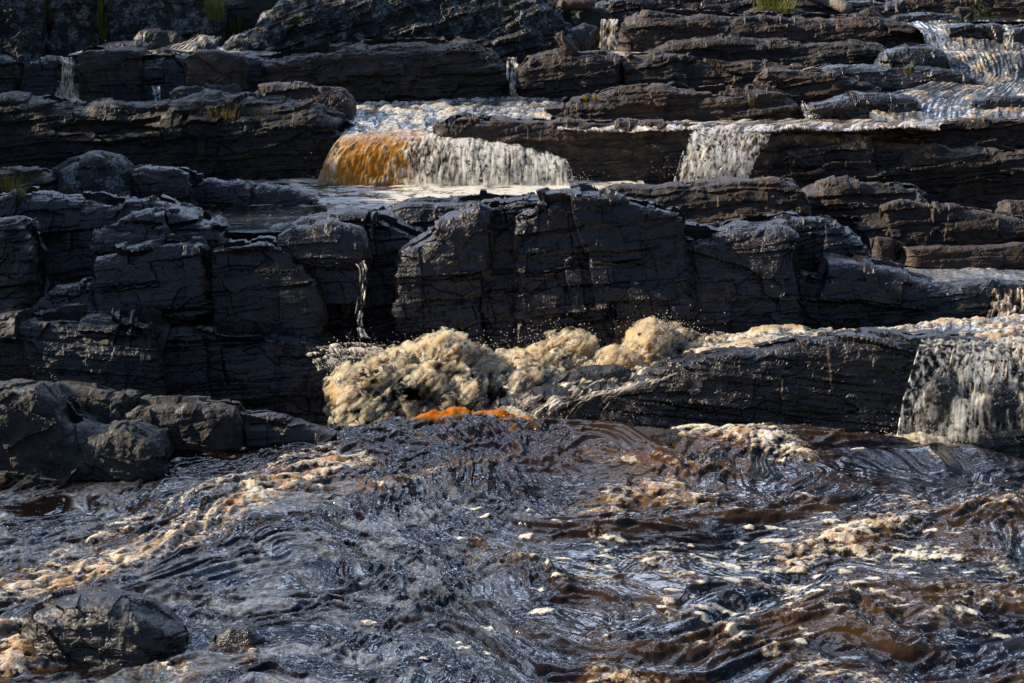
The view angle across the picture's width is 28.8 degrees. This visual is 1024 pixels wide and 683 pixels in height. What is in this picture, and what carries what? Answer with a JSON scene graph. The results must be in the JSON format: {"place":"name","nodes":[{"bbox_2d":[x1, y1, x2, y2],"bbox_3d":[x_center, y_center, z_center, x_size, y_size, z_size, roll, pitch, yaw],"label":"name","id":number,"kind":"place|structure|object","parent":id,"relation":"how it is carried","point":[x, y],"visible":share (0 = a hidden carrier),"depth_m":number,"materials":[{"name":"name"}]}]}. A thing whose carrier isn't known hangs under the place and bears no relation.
{"place":"outdoors","nodes":[
{"label":"outdoors","id":0,"kind":"place"},
{"bbox_2d":[56,56,81,101],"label":"waterfall","id":1,"kind":"structure","parent":0,"point":[66,91],"depth_m":30.80,"materials":[{"name":"liquid"}]},
{"bbox_2d":[69,0,605,240],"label":"riverbed","id":2,"kind":"structure","parent":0,"point":[247,236],"depth_m":32.61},
{"bbox_2d":[0,55,24,92],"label":"rock","id":3,"kind":"object","parent":2,"relation":"on","point":[9,81],"visible":0.52,"depth_m":31.55,"materials":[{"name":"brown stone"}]},
{"bbox_2d":[0,0,49,73],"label":"boulder","id":4,"kind":"object","parent":2,"relation":"on","point":[24,31],"visible":0.73,"depth_m":32.97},
{"bbox_2d":[20,55,67,96],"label":"rock","id":5,"kind":"object","parent":2,"relation":"on","point":[42,76],"visible":0.57,"depth_m":31.51,"materials":[{"name":"stone"}]},
{"bbox_2d":[45,0,104,75],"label":"rock","id":6,"kind":"object","parent":2,"relation":"on","point":[73,25],"visible":0.69,"depth_m":33.33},
{"bbox_2d":[97,0,111,39],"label":"grass tuft","id":7,"kind":"object","parent":6,"relation":"on","point":[101,30],"visible":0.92,"depth_m":33.58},
{"bbox_2d":[0,302,169,396],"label":"rock ledge","id":8,"kind":"object","parent":2,"relation":"on","point":[119,350],"visible":0.57,"depth_m":21.23,"materials":[{"name":"grey stone"}]},
{"bbox_2d":[0,215,50,309],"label":"rock ledge","id":9,"kind":"object","parent":8,"relation":"on","point":[24,282],"visible":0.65,"depth_m":22.00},
{"bbox_2d":[0,186,212,321],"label":"rock ledge","id":10,"kind":"object","parent":2,"relation":"on","point":[69,224],"visible":0.36,"depth_m":23.03,"materials":[{"name":"stone"}]},
{"bbox_2d":[88,202,237,260],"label":"rock ledge","id":11,"kind":"object","parent":10,"relation":"on","point":[179,223],"visible":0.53,"depth_m":22.45,"materials":[{"name":"stone"}]},
{"bbox_2d":[77,45,149,101],"bbox_3d":[-6.337,-4.123,31.746,1.142,1.144,1.058,0,12,0],"label":"rock","id":12,"kind":"object","parent":2,"relation":"on","point":[116,73],"visible":0.76,"depth_m":31.32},
{"bbox_2d":[29,234,213,327],"bbox_3d":[-4.389,-0.512,22.255,2.219,1.349,1.146,0,12,0],"label":"rock ledge","id":13,"kind":"object","parent":2,"relation":"on","point":[166,277],"visible":0.58,"depth_m":21.84,"materials":[{"name":"stone"}]},
{"bbox_2d":[97,39,156,49],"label":"boulder","id":14,"kind":"object","parent":2,"relation":"on","point":[140,43],"visible":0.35,"depth_m":32.76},
{"bbox_2d":[126,101,153,102],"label":"pool","id":15,"kind":"structure","parent":2,"relation":"on","point":[138,101],"depth_m":31.09,"materials":[{"name":"liquid"}]},
{"bbox_2d":[169,82,245,99],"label":"rock","id":16,"kind":"object","parent":15,"relation":"in","point":[178,92],"visible":0.32,"depth_m":30.85,"materials":[{"name":"stone"}]},
{"bbox_2d":[131,27,188,49],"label":"boulder","id":17,"kind":"object","parent":2,"relation":"on","point":[160,37],"visible":0.39,"depth_m":33.08,"materials":[{"name":"grey stone"}]},
{"bbox_2d":[102,0,227,46],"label":"boulder","id":18,"kind":"object","parent":2,"relation":"on","point":[129,20],"visible":0.44,"depth_m":33.54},
{"bbox_2d":[196,0,228,19],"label":"grass tuft","id":19,"kind":"object","parent":18,"relation":"on","point":[212,10],"visible":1,"depth_m":33.51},
{"bbox_2d":[69,49,277,55],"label":"pool","id":20,"kind":"structure","parent":2,"relation":"on","point":[252,53],"depth_m":32.27,"materials":[{"name":"liquid"}]},
{"bbox_2d":[146,34,227,54],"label":"waterfall","id":21,"kind":"structure","parent":20,"relation":"on","point":[189,45],"depth_m":32.57,"materials":[{"name":"liquid"}]},
{"bbox_2d":[0,88,353,179],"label":"rock ledge","id":22,"kind":"object","parent":2,"relation":"on","point":[283,142],"visible":0.73,"depth_m":27.37,"materials":[{"name":"stone"}]},
{"bbox_2d":[256,81,356,119],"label":"rock ledge","id":23,"kind":"object","parent":22,"relation":"on","point":[341,99],"visible":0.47,"depth_m":28.61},
{"bbox_2d":[142,48,277,100],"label":"rock ledge","id":24,"kind":"object","parent":2,"relation":"on","point":[166,73],"visible":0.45,"depth_m":31.55,"materials":[{"name":"stone"}]},
{"bbox_2d":[184,49,250,88],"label":"rock","id":25,"kind":"object","parent":24,"relation":"on","point":[215,66],"visible":0.98,"depth_m":31.03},
{"bbox_2d":[152,319,347,425],"bbox_3d":[-3.066,0.480,21.955,2.668,1.432,1.207,0,12,0],"label":"rock ledge","id":26,"kind":"object","parent":2,"relation":"on","point":[249,364],"visible":0.56,"depth_m":21.63,"materials":[{"name":"stone"}]},
{"bbox_2d":[320,343,387,422],"bbox_3d":[-1.635,0.431,21.717,0.954,0.824,0.544,0,12,0],"label":"foam","id":27,"kind":"object","parent":26,"relation":"on","point":[324,408],"visible":0.27,"depth_m":21.56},
{"bbox_2d":[222,0,278,45],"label":"boulder","id":28,"kind":"object","parent":2,"relation":"on","point":[249,11],"visible":0.18,"depth_m":34.36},
{"bbox_2d":[199,205,325,232],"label":"pool","id":29,"kind":"structure","parent":2,"relation":"on","point":[253,219],"depth_m":24.00,"materials":[{"name":"liquid"}]},
{"bbox_2d":[207,235,331,337],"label":"rock ledge","id":30,"kind":"object","parent":2,"relation":"on","point":[260,280],"visible":0.69,"depth_m":21.97,"materials":[{"name":"grey stone"}]},
{"bbox_2d":[264,207,425,352],"bbox_3d":[-1.826,-0.397,23.199,2.185,2.307,1.351,0,12,0],"label":"rock ledge","id":31,"kind":"object","parent":2,"relation":"on","point":[390,234],"visible":0.23,"depth_m":22.91,"materials":[{"name":"stone"}]},
{"bbox_2d":[274,217,372,303],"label":"rock ledge","id":32,"kind":"object","parent":31,"relation":"on","point":[330,253],"visible":0.8,"depth_m":22.24,"materials":[{"name":"stone"}]},
{"bbox_2d":[325,139,435,211],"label":"waterfall","id":33,"kind":"object","parent":2,"relation":"on","point":[428,171],"visible":0.03,"depth_m":27.56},
{"bbox_2d":[261,36,511,102],"bbox_3d":[-1.978,-4.169,31.829,4.050,1.359,1.745,0,12,0],"label":"rock ledge","id":34,"kind":"object","parent":2,"relation":"on","point":[390,70],"visible":0.69,"depth_m":31.18,"materials":[{"name":"stone"}]},
{"bbox_2d":[221,0,582,88],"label":"rock ledge","id":35,"kind":"object","parent":2,"relation":"on","point":[519,30],"visible":0.53,"depth_m":32.63,"materials":[{"name":"stone"}]},
{"bbox_2d":[557,0,592,10],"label":"log","id":36,"kind":"object","parent":35,"relation":"on","point":[575,5],"visible":1,"depth_m":33.13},
{"bbox_2d":[573,7,611,34],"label":"boulder","id":37,"kind":"object","parent":35,"relation":"on","point":[595,16],"visible":0.64,"depth_m":33.27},
{"bbox_2d":[219,178,644,208],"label":"pool","id":38,"kind":"structure","parent":2,"relation":"on","point":[358,196],"depth_m":26.37,"materials":[{"name":"liquid"}]},
{"bbox_2d":[0,166,57,193],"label":"rock ledge","id":39,"kind":"object","parent":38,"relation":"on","point":[43,178],"visible":0.36,"depth_m":24.52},
{"bbox_2d":[51,150,134,196],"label":"boulder","id":40,"kind":"object","parent":39,"relation":"on","point":[100,170],"visible":0.58,"depth_m":24.25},
{"bbox_2d":[132,164,203,206],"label":"rock","id":41,"kind":"object","parent":38,"relation":"on","point":[178,183],"visible":0.56,"depth_m":24.44,"materials":[{"name":"stone"}]},
{"bbox_2d":[194,177,254,205],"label":"rock","id":42,"kind":"object","parent":38,"relation":"on","point":[212,191],"visible":0.59,"depth_m":24.82,"materials":[{"name":"stone"}]},
{"bbox_2d":[250,182,324,236],"bbox_3d":[-2.852,-1.685,25.243,0.998,0.659,0.600,0,12,0],"label":"rock","id":43,"kind":"object","parent":38,"relation":"in","point":[267,193],"visible":0.4,"depth_m":25.01,"materials":[{"name":"stone"}]},
{"bbox_2d":[317,130,573,185],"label":"waterfall","id":44,"kind":"structure","parent":38,"relation":"on","point":[373,158],"depth_m":26.89,"materials":[{"name":"liquid"}]},
{"bbox_2d":[390,201,494,353],"bbox_3d":[-0.779,-0.347,22.610,1.181,2.552,1.442,0,12,0],"label":"rock ledge","id":45,"kind":"object","parent":2,"relation":"on","point":[443,266],"visible":0.59,"depth_m":22.14,"materials":[{"name":"stone"}]},
{"bbox_2d":[371,189,526,230],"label":"rock ledge","id":46,"kind":"object","parent":2,"relation":"on","point":[424,213],"visible":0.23,"depth_m":23.60,"materials":[{"name":"stone"}]},
{"bbox_2d":[479,192,538,357],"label":"rock ledge","id":47,"kind":"object","parent":2,"relation":"on","point":[495,303],"visible":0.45,"depth_m":22.29,"materials":[{"name":"stone"}]},
{"bbox_2d":[514,48,621,99],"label":"rock ledge","id":48,"kind":"object","parent":2,"relation":"on","point":[557,73],"visible":0.71,"depth_m":31.13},
{"bbox_2d":[554,31,577,55],"bbox_3d":[0.847,-4.651,31.260,0.386,0.439,0.215,0,12,0],"label":"stump","id":49,"kind":"object","parent":48,"relation":"on","point":[567,46],"visible":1,"depth_m":31.20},
{"bbox_2d":[494,336,642,372],"bbox_3d":[0.480,0.389,21.590,1.884,0.887,0.950,0,12,0],"label":"foam","id":50,"kind":"object","parent":2,"relation":"on","point":[557,359],"visible":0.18,"depth_m":21.42,"materials":[{"name":"liquid"}]},
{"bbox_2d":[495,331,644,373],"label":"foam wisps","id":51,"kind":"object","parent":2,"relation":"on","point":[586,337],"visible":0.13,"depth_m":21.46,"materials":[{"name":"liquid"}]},
{"bbox_2d":[571,22,600,50],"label":"boulder","id":52,"kind":"object","parent":2,"relation":"on","point":[587,35],"visible":0.41,"depth_m":32.79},
{"bbox_2d":[509,183,699,354],"bbox_3d":[1.055,-0.426,22.546,2.184,2.689,1.639,0,12,0],"label":"rock ledge","id":53,"kind":"object","parent":2,"relation":"on","point":[603,262],"visible":0.71,"depth_m":22.03,"materials":[{"name":"stone"}]},
{"bbox_2d":[433,113,777,184],"bbox_3d":[1.308,-2.529,27.752,4.822,1.279,1.217,0,12,0],"label":"rock ledge","id":54,"kind":"object","parent":2,"relation":"on","point":[618,155],"visible":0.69,"depth_m":27.30,"materials":[{"name":"stone"}]},
{"bbox_2d":[679,127,762,181],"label":"waterfall","id":55,"kind":"structure","parent":54,"relation":"on","point":[732,161],"depth_m":26.82,"materials":[{"name":"liquid"}]},
{"bbox_2d":[604,49,641,55],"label":"pool","id":56,"kind":"structure","parent":2,"relation":"on","point":[617,52],"depth_m":32.44,"materials":[{"name":"liquid"}]},
{"bbox_2d":[599,19,618,49],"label":"waterfall","id":57,"kind":"structure","parent":56,"relation":"on","point":[606,41],"depth_m":32.38,"materials":[{"name":"liquid"}]},
{"bbox_2d":[623,324,710,366],"bbox_3d":[1.747,0.163,21.799,1.220,0.755,0.837,0,12,0],"label":"foam","id":58,"kind":"object","parent":2,"relation":"on","point":[680,344],"visible":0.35,"depth_m":21.60,"materials":[{"name":"liquid"}]},
{"bbox_2d":[598,176,811,223],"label":"rock ledge","id":59,"kind":"object","parent":2,"relation":"on","point":[706,201],"visible":0.33,"depth_m":23.98,"materials":[{"name":"stone"}]},
{"bbox_2d":[620,51,805,88],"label":"rock ledge","id":60,"kind":"object","parent":2,"relation":"on","point":[689,70],"visible":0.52,"depth_m":31.27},
{"bbox_2d":[660,221,808,336],"bbox_3d":[2.399,-0.322,22.597,1.952,2.074,1.548,0,12,0],"label":"rock ledge","id":61,"kind":"object","parent":2,"relation":"on","point":[744,279],"visible":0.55,"depth_m":22.14,"materials":[{"name":"stone"}]},
{"bbox_2d":[595,0,907,49],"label":"rock ledge","id":62,"kind":"object","parent":2,"relation":"on","point":[620,10],"visible":0.27,"depth_m":34.11,"materials":[{"name":"stone"}]},
{"bbox_2d":[811,0,852,14],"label":"log","id":63,"kind":"object","parent":62,"relation":"on","point":[841,6],"visible":0.97,"depth_m":33.97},
{"bbox_2d":[484,327,1023,439],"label":"rock ledge","id":64,"kind":"object","parent":2,"relation":"on","point":[874,379],"visible":0.52,"depth_m":20.38,"materials":[{"name":"stone"}]},
{"bbox_2d":[916,337,1023,443],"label":"waterfall","id":65,"kind":"structure","parent":64,"relation":"on","point":[980,400],"depth_m":19.84,"materials":[{"name":"liquid"}]},
{"bbox_2d":[644,33,886,67],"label":"rock ledge","id":66,"kind":"object","parent":2,"relation":"on","point":[729,47],"visible":0.47,"depth_m":31.66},
{"bbox_2d":[611,7,924,56],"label":"rock ledge","id":67,"kind":"object","parent":2,"relation":"on","point":[643,30],"visible":0.59,"depth_m":32.60,"materials":[{"name":"stone"}]},
{"bbox_2d":[752,0,799,14],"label":"grass tuft","id":68,"kind":"object","parent":67,"relation":"on","point":[767,5],"visible":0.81,"depth_m":33.47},
{"bbox_2d":[699,211,870,266],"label":"rock ledge","id":69,"kind":"object","parent":2,"relation":"on","point":[826,233],"visible":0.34,"depth_m":22.94,"materials":[{"name":"stone"}]},
{"bbox_2d":[547,0,1023,18],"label":"undergrowth","id":70,"kind":"object","parent":2,"relation":"on","point":[911,6],"visible":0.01,"depth_m":35.34,"materials":[{"name":"green plant"}]},
{"bbox_2d":[753,67,883,113],"bbox_3d":[4.602,-3.727,29.944,2.057,0.794,1.014,0,12,0],"label":"boulder","id":71,"kind":"object","parent":2,"relation":"on","point":[801,87],"visible":0.57,"depth_m":29.53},
{"bbox_2d":[793,247,956,328],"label":"rock ledge","id":72,"kind":"object","parent":2,"relation":"on","point":[828,284],"visible":0.37,"depth_m":22.34,"materials":[{"name":"stone"}]},
{"bbox_2d":[869,236,898,261],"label":"boulder","id":73,"kind":"object","parent":72,"relation":"on","point":[884,248],"visible":0.84,"depth_m":23.86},
{"bbox_2d":[745,131,1023,213],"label":"rock ledge","id":74,"kind":"object","parent":2,"relation":"on","point":[988,174],"visible":0.62,"depth_m":27.24,"materials":[{"name":"stone"}]},
{"bbox_2d":[809,63,979,92],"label":"rock ledge","id":75,"kind":"object","parent":2,"relation":"on","point":[886,79],"visible":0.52,"depth_m":29.96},
{"bbox_2d":[873,42,949,69],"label":"boulder","id":76,"kind":"object","parent":75,"relation":"on","point":[920,54],"visible":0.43,"depth_m":30.50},
{"bbox_2d":[778,116,1023,149],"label":"rock ledge","id":77,"kind":"object","parent":2,"relation":"on","point":[962,131],"visible":0.32,"depth_m":27.98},
{"bbox_2d":[889,12,960,37],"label":"rock ledge","id":78,"kind":"object","parent":2,"relation":"on","point":[911,17],"visible":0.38,"depth_m":33.71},
{"bbox_2d":[828,277,1023,329],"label":"rock ledge","id":79,"kind":"object","parent":2,"relation":"on","point":[971,298],"visible":0.41,"depth_m":22.36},
{"bbox_2d":[988,288,1023,316],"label":"waterfall","id":80,"kind":"structure","parent":79,"relation":"on","point":[1001,305],"depth_m":21.95,"materials":[{"name":"liquid"}]},
{"bbox_2d":[853,206,1023,259],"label":"rock ledge","id":81,"kind":"object","parent":2,"relation":"on","point":[978,226],"visible":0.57,"depth_m":24.35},
{"bbox_2d":[800,175,929,230],"bbox_3d":[4.343,-1.690,25.120,1.859,0.854,1.149,0,12,0],"label":"boulder","id":82,"kind":"object","parent":81,"relation":"on","point":[846,200],"visible":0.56,"depth_m":24.73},
{"bbox_2d":[879,199,964,243],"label":"rock","id":83,"kind":"object","parent":81,"relation":"on","point":[904,214],"visible":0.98,"depth_m":24.37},
{"bbox_2d":[884,0,1023,13],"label":"rock ledge","id":84,"kind":"object","parent":2,"relation":"on","point":[1000,7],"visible":0.35,"depth_m":35.62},
{"bbox_2d":[896,259,1023,281],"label":"pool","id":85,"kind":"structure","parent":2,"relation":"on","point":[936,275],"depth_m":23.50,"materials":[{"name":"liquid"}]},
{"bbox_2d":[900,242,1023,269],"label":"rock ledge","id":86,"kind":"object","parent":2,"relation":"on","point":[999,256],"visible":0.95,"depth_m":23.77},
{"bbox_2d":[994,199,1023,216],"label":"boulder","id":87,"kind":"object","parent":2,"relation":"on","point":[1007,208],"visible":0.38,"depth_m":25.39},
{"bbox_2d":[307,342,414,370],"bbox_3d":[-1.320,0.181,21.349,1.975,0.283,0.711,0,12,0],"label":"water splash","id":88,"kind":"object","parent":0,"point":[354,349],"depth_m":21.25,"materials":[{"name":"liquid"}]},
{"bbox_2d":[343,96,566,132],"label":"stream","id":89,"kind":"structure","parent":0,"point":[395,116],"depth_m":29.24,"materials":[{"name":"liquid"}]},
{"bbox_2d":[0,406,1023,682],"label":"river","id":90,"kind":"structure","parent":0,"point":[428,548],"depth_m":16.04,"materials":[{"name":"liquid"}]},
{"bbox_2d":[0,378,175,483],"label":"rock","id":91,"kind":"object","parent":90,"relation":"in","point":[52,432],"visible":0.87,"depth_m":18.45,"materials":[{"name":"stone"}]},
{"bbox_2d":[37,381,140,422],"bbox_3d":[-4.176,0.726,19.420,1.123,0.663,0.543,0,12,0],"label":"boulder","id":92,"kind":"object","parent":90,"relation":"in","point":[103,402],"visible":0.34,"depth_m":19.28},
{"bbox_2d":[21,586,190,669],"bbox_3d":[-2.884,2.043,14.169,1.181,0.593,0.786,0,12,0],"label":"boulder","id":93,"kind":"object","parent":90,"relation":"in","point":[109,627],"visible":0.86,"depth_m":13.90,"materials":[{"name":"stone"}]},
{"bbox_2d":[109,394,244,449],"bbox_3d":[-3.218,0.821,19.409,1.308,0.630,0.801,0,12,0],"label":"rock","id":94,"kind":"object","parent":90,"relation":"in","point":[196,422],"visible":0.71,"depth_m":19.13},
{"bbox_2d":[214,624,264,646],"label":"boulder","id":95,"kind":"object","parent":90,"relation":"in","point":[244,635],"visible":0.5,"depth_m":14.01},
{"bbox_2d":[240,410,336,445],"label":"rock","id":96,"kind":"object","parent":90,"relation":"in","point":[263,427],"visible":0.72,"depth_m":19.29,"materials":[{"name":"grey stone"}]},
{"bbox_2d":[327,332,561,426],"bbox_3d":[-0.524,0.548,21.154,2.893,1.319,1.245,0,12,0],"label":"foam","id":97,"kind":"object","parent":90,"relation":"on","point":[383,391],"visible":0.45,"depth_m":20.85,"materials":[{"name":"liquid"}]},
{"bbox_2d":[536,363,634,386],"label":"boulder","id":98,"kind":"object","parent":90,"relation":"in","point":[621,373],"visible":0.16,"depth_m":20.78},
{"bbox_2d":[633,427,681,444],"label":"rock","id":99,"kind":"object","parent":90,"relation":"in","point":[670,437],"visible":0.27,"depth_m":19.16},
{"bbox_2d":[911,375,967,440],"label":"boulder","id":100,"kind":"object","parent":90,"relation":"in","point":[937,409],"visible":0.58,"depth_m":19.81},
{"bbox_2d":[933,421,1023,456],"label":"rock","id":101,"kind":"object","parent":90,"relation":"in","point":[1004,441],"visible":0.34,"depth_m":19.66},
{"bbox_2d":[978,382,1021,430],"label":"boulder","id":102,"kind":"object","parent":101,"relation":"on","point":[998,412],"visible":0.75,"depth_m":19.75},
{"bbox_2d":[509,348,709,418],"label":"stream","id":103,"kind":"structure","parent":0,"point":[554,404],"depth_m":20.36,"materials":[{"name":"liquid"}]},
{"bbox_2d":[591,351,639,369],"bbox_3d":[1.074,0.356,21.225,0.628,0.497,0.463,0,12,0],"label":"foam","id":104,"kind":"object","parent":103,"relation":"on","point":[630,365],"visible":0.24,"depth_m":21.18,"materials":[{"name":"liquid"}]},
{"bbox_2d":[299,149,1023,441],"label":"spray","id":105,"kind":"object","parent":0,"point":[585,343],"visible":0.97,"depth_m":20.58,"materials":[{"name":"liquid"}]},
{"bbox_2d":[544,80,800,122],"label":"rock ledge","id":106,"kind":"object","parent":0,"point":[669,101],"visible":0.66,"depth_m":28.67,"materials":[{"name":"stone"}]},
{"bbox_2d":[557,118,951,131],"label":"stream","id":107,"kind":"structure","parent":0,"point":[834,124],"depth_m":27.40,"materials":[{"name":"liquid"}]},
{"bbox_2d":[800,91,923,122],"bbox_3d":[5.067,-3.287,28.723,1.816,0.648,0.913,0,12,0],"label":"boulder","id":108,"kind":"object","parent":107,"relation":"on","point":[849,105],"visible":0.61,"depth_m":28.43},
{"bbox_2d":[684,313,1023,352],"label":"stream","id":109,"kind":"structure","parent":0,"point":[998,329],"depth_m":21.51,"materials":[{"name":"liquid"}]},
{"bbox_2d":[622,317,725,356],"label":"foam wisps","id":110,"kind":"object","parent":109,"relation":"on","point":[685,332],"visible":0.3,"depth_m":21.70,"materials":[{"name":"liquid"}]},
{"bbox_2d":[869,19,1023,122],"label":"stream","id":111,"kind":"structure","parent":0,"point":[992,67],"depth_m":30.24,"materials":[{"name":"liquid"}]},
{"bbox_2d":[945,22,1008,69],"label":"rock ledge","id":112,"kind":"object","parent":111,"relation":"on","point":[992,31],"visible":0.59,"depth_m":31.74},
{"bbox_2d":[963,95,1023,108],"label":"rock ledge","id":113,"kind":"object","parent":111,"relation":"on","point":[993,102],"visible":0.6,"depth_m":28.51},
{"bbox_2d":[938,14,1023,21],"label":"pool","id":114,"kind":"structure","parent":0,"point":[1001,17],"depth_m":33.87,"materials":[{"name":"liquid"}]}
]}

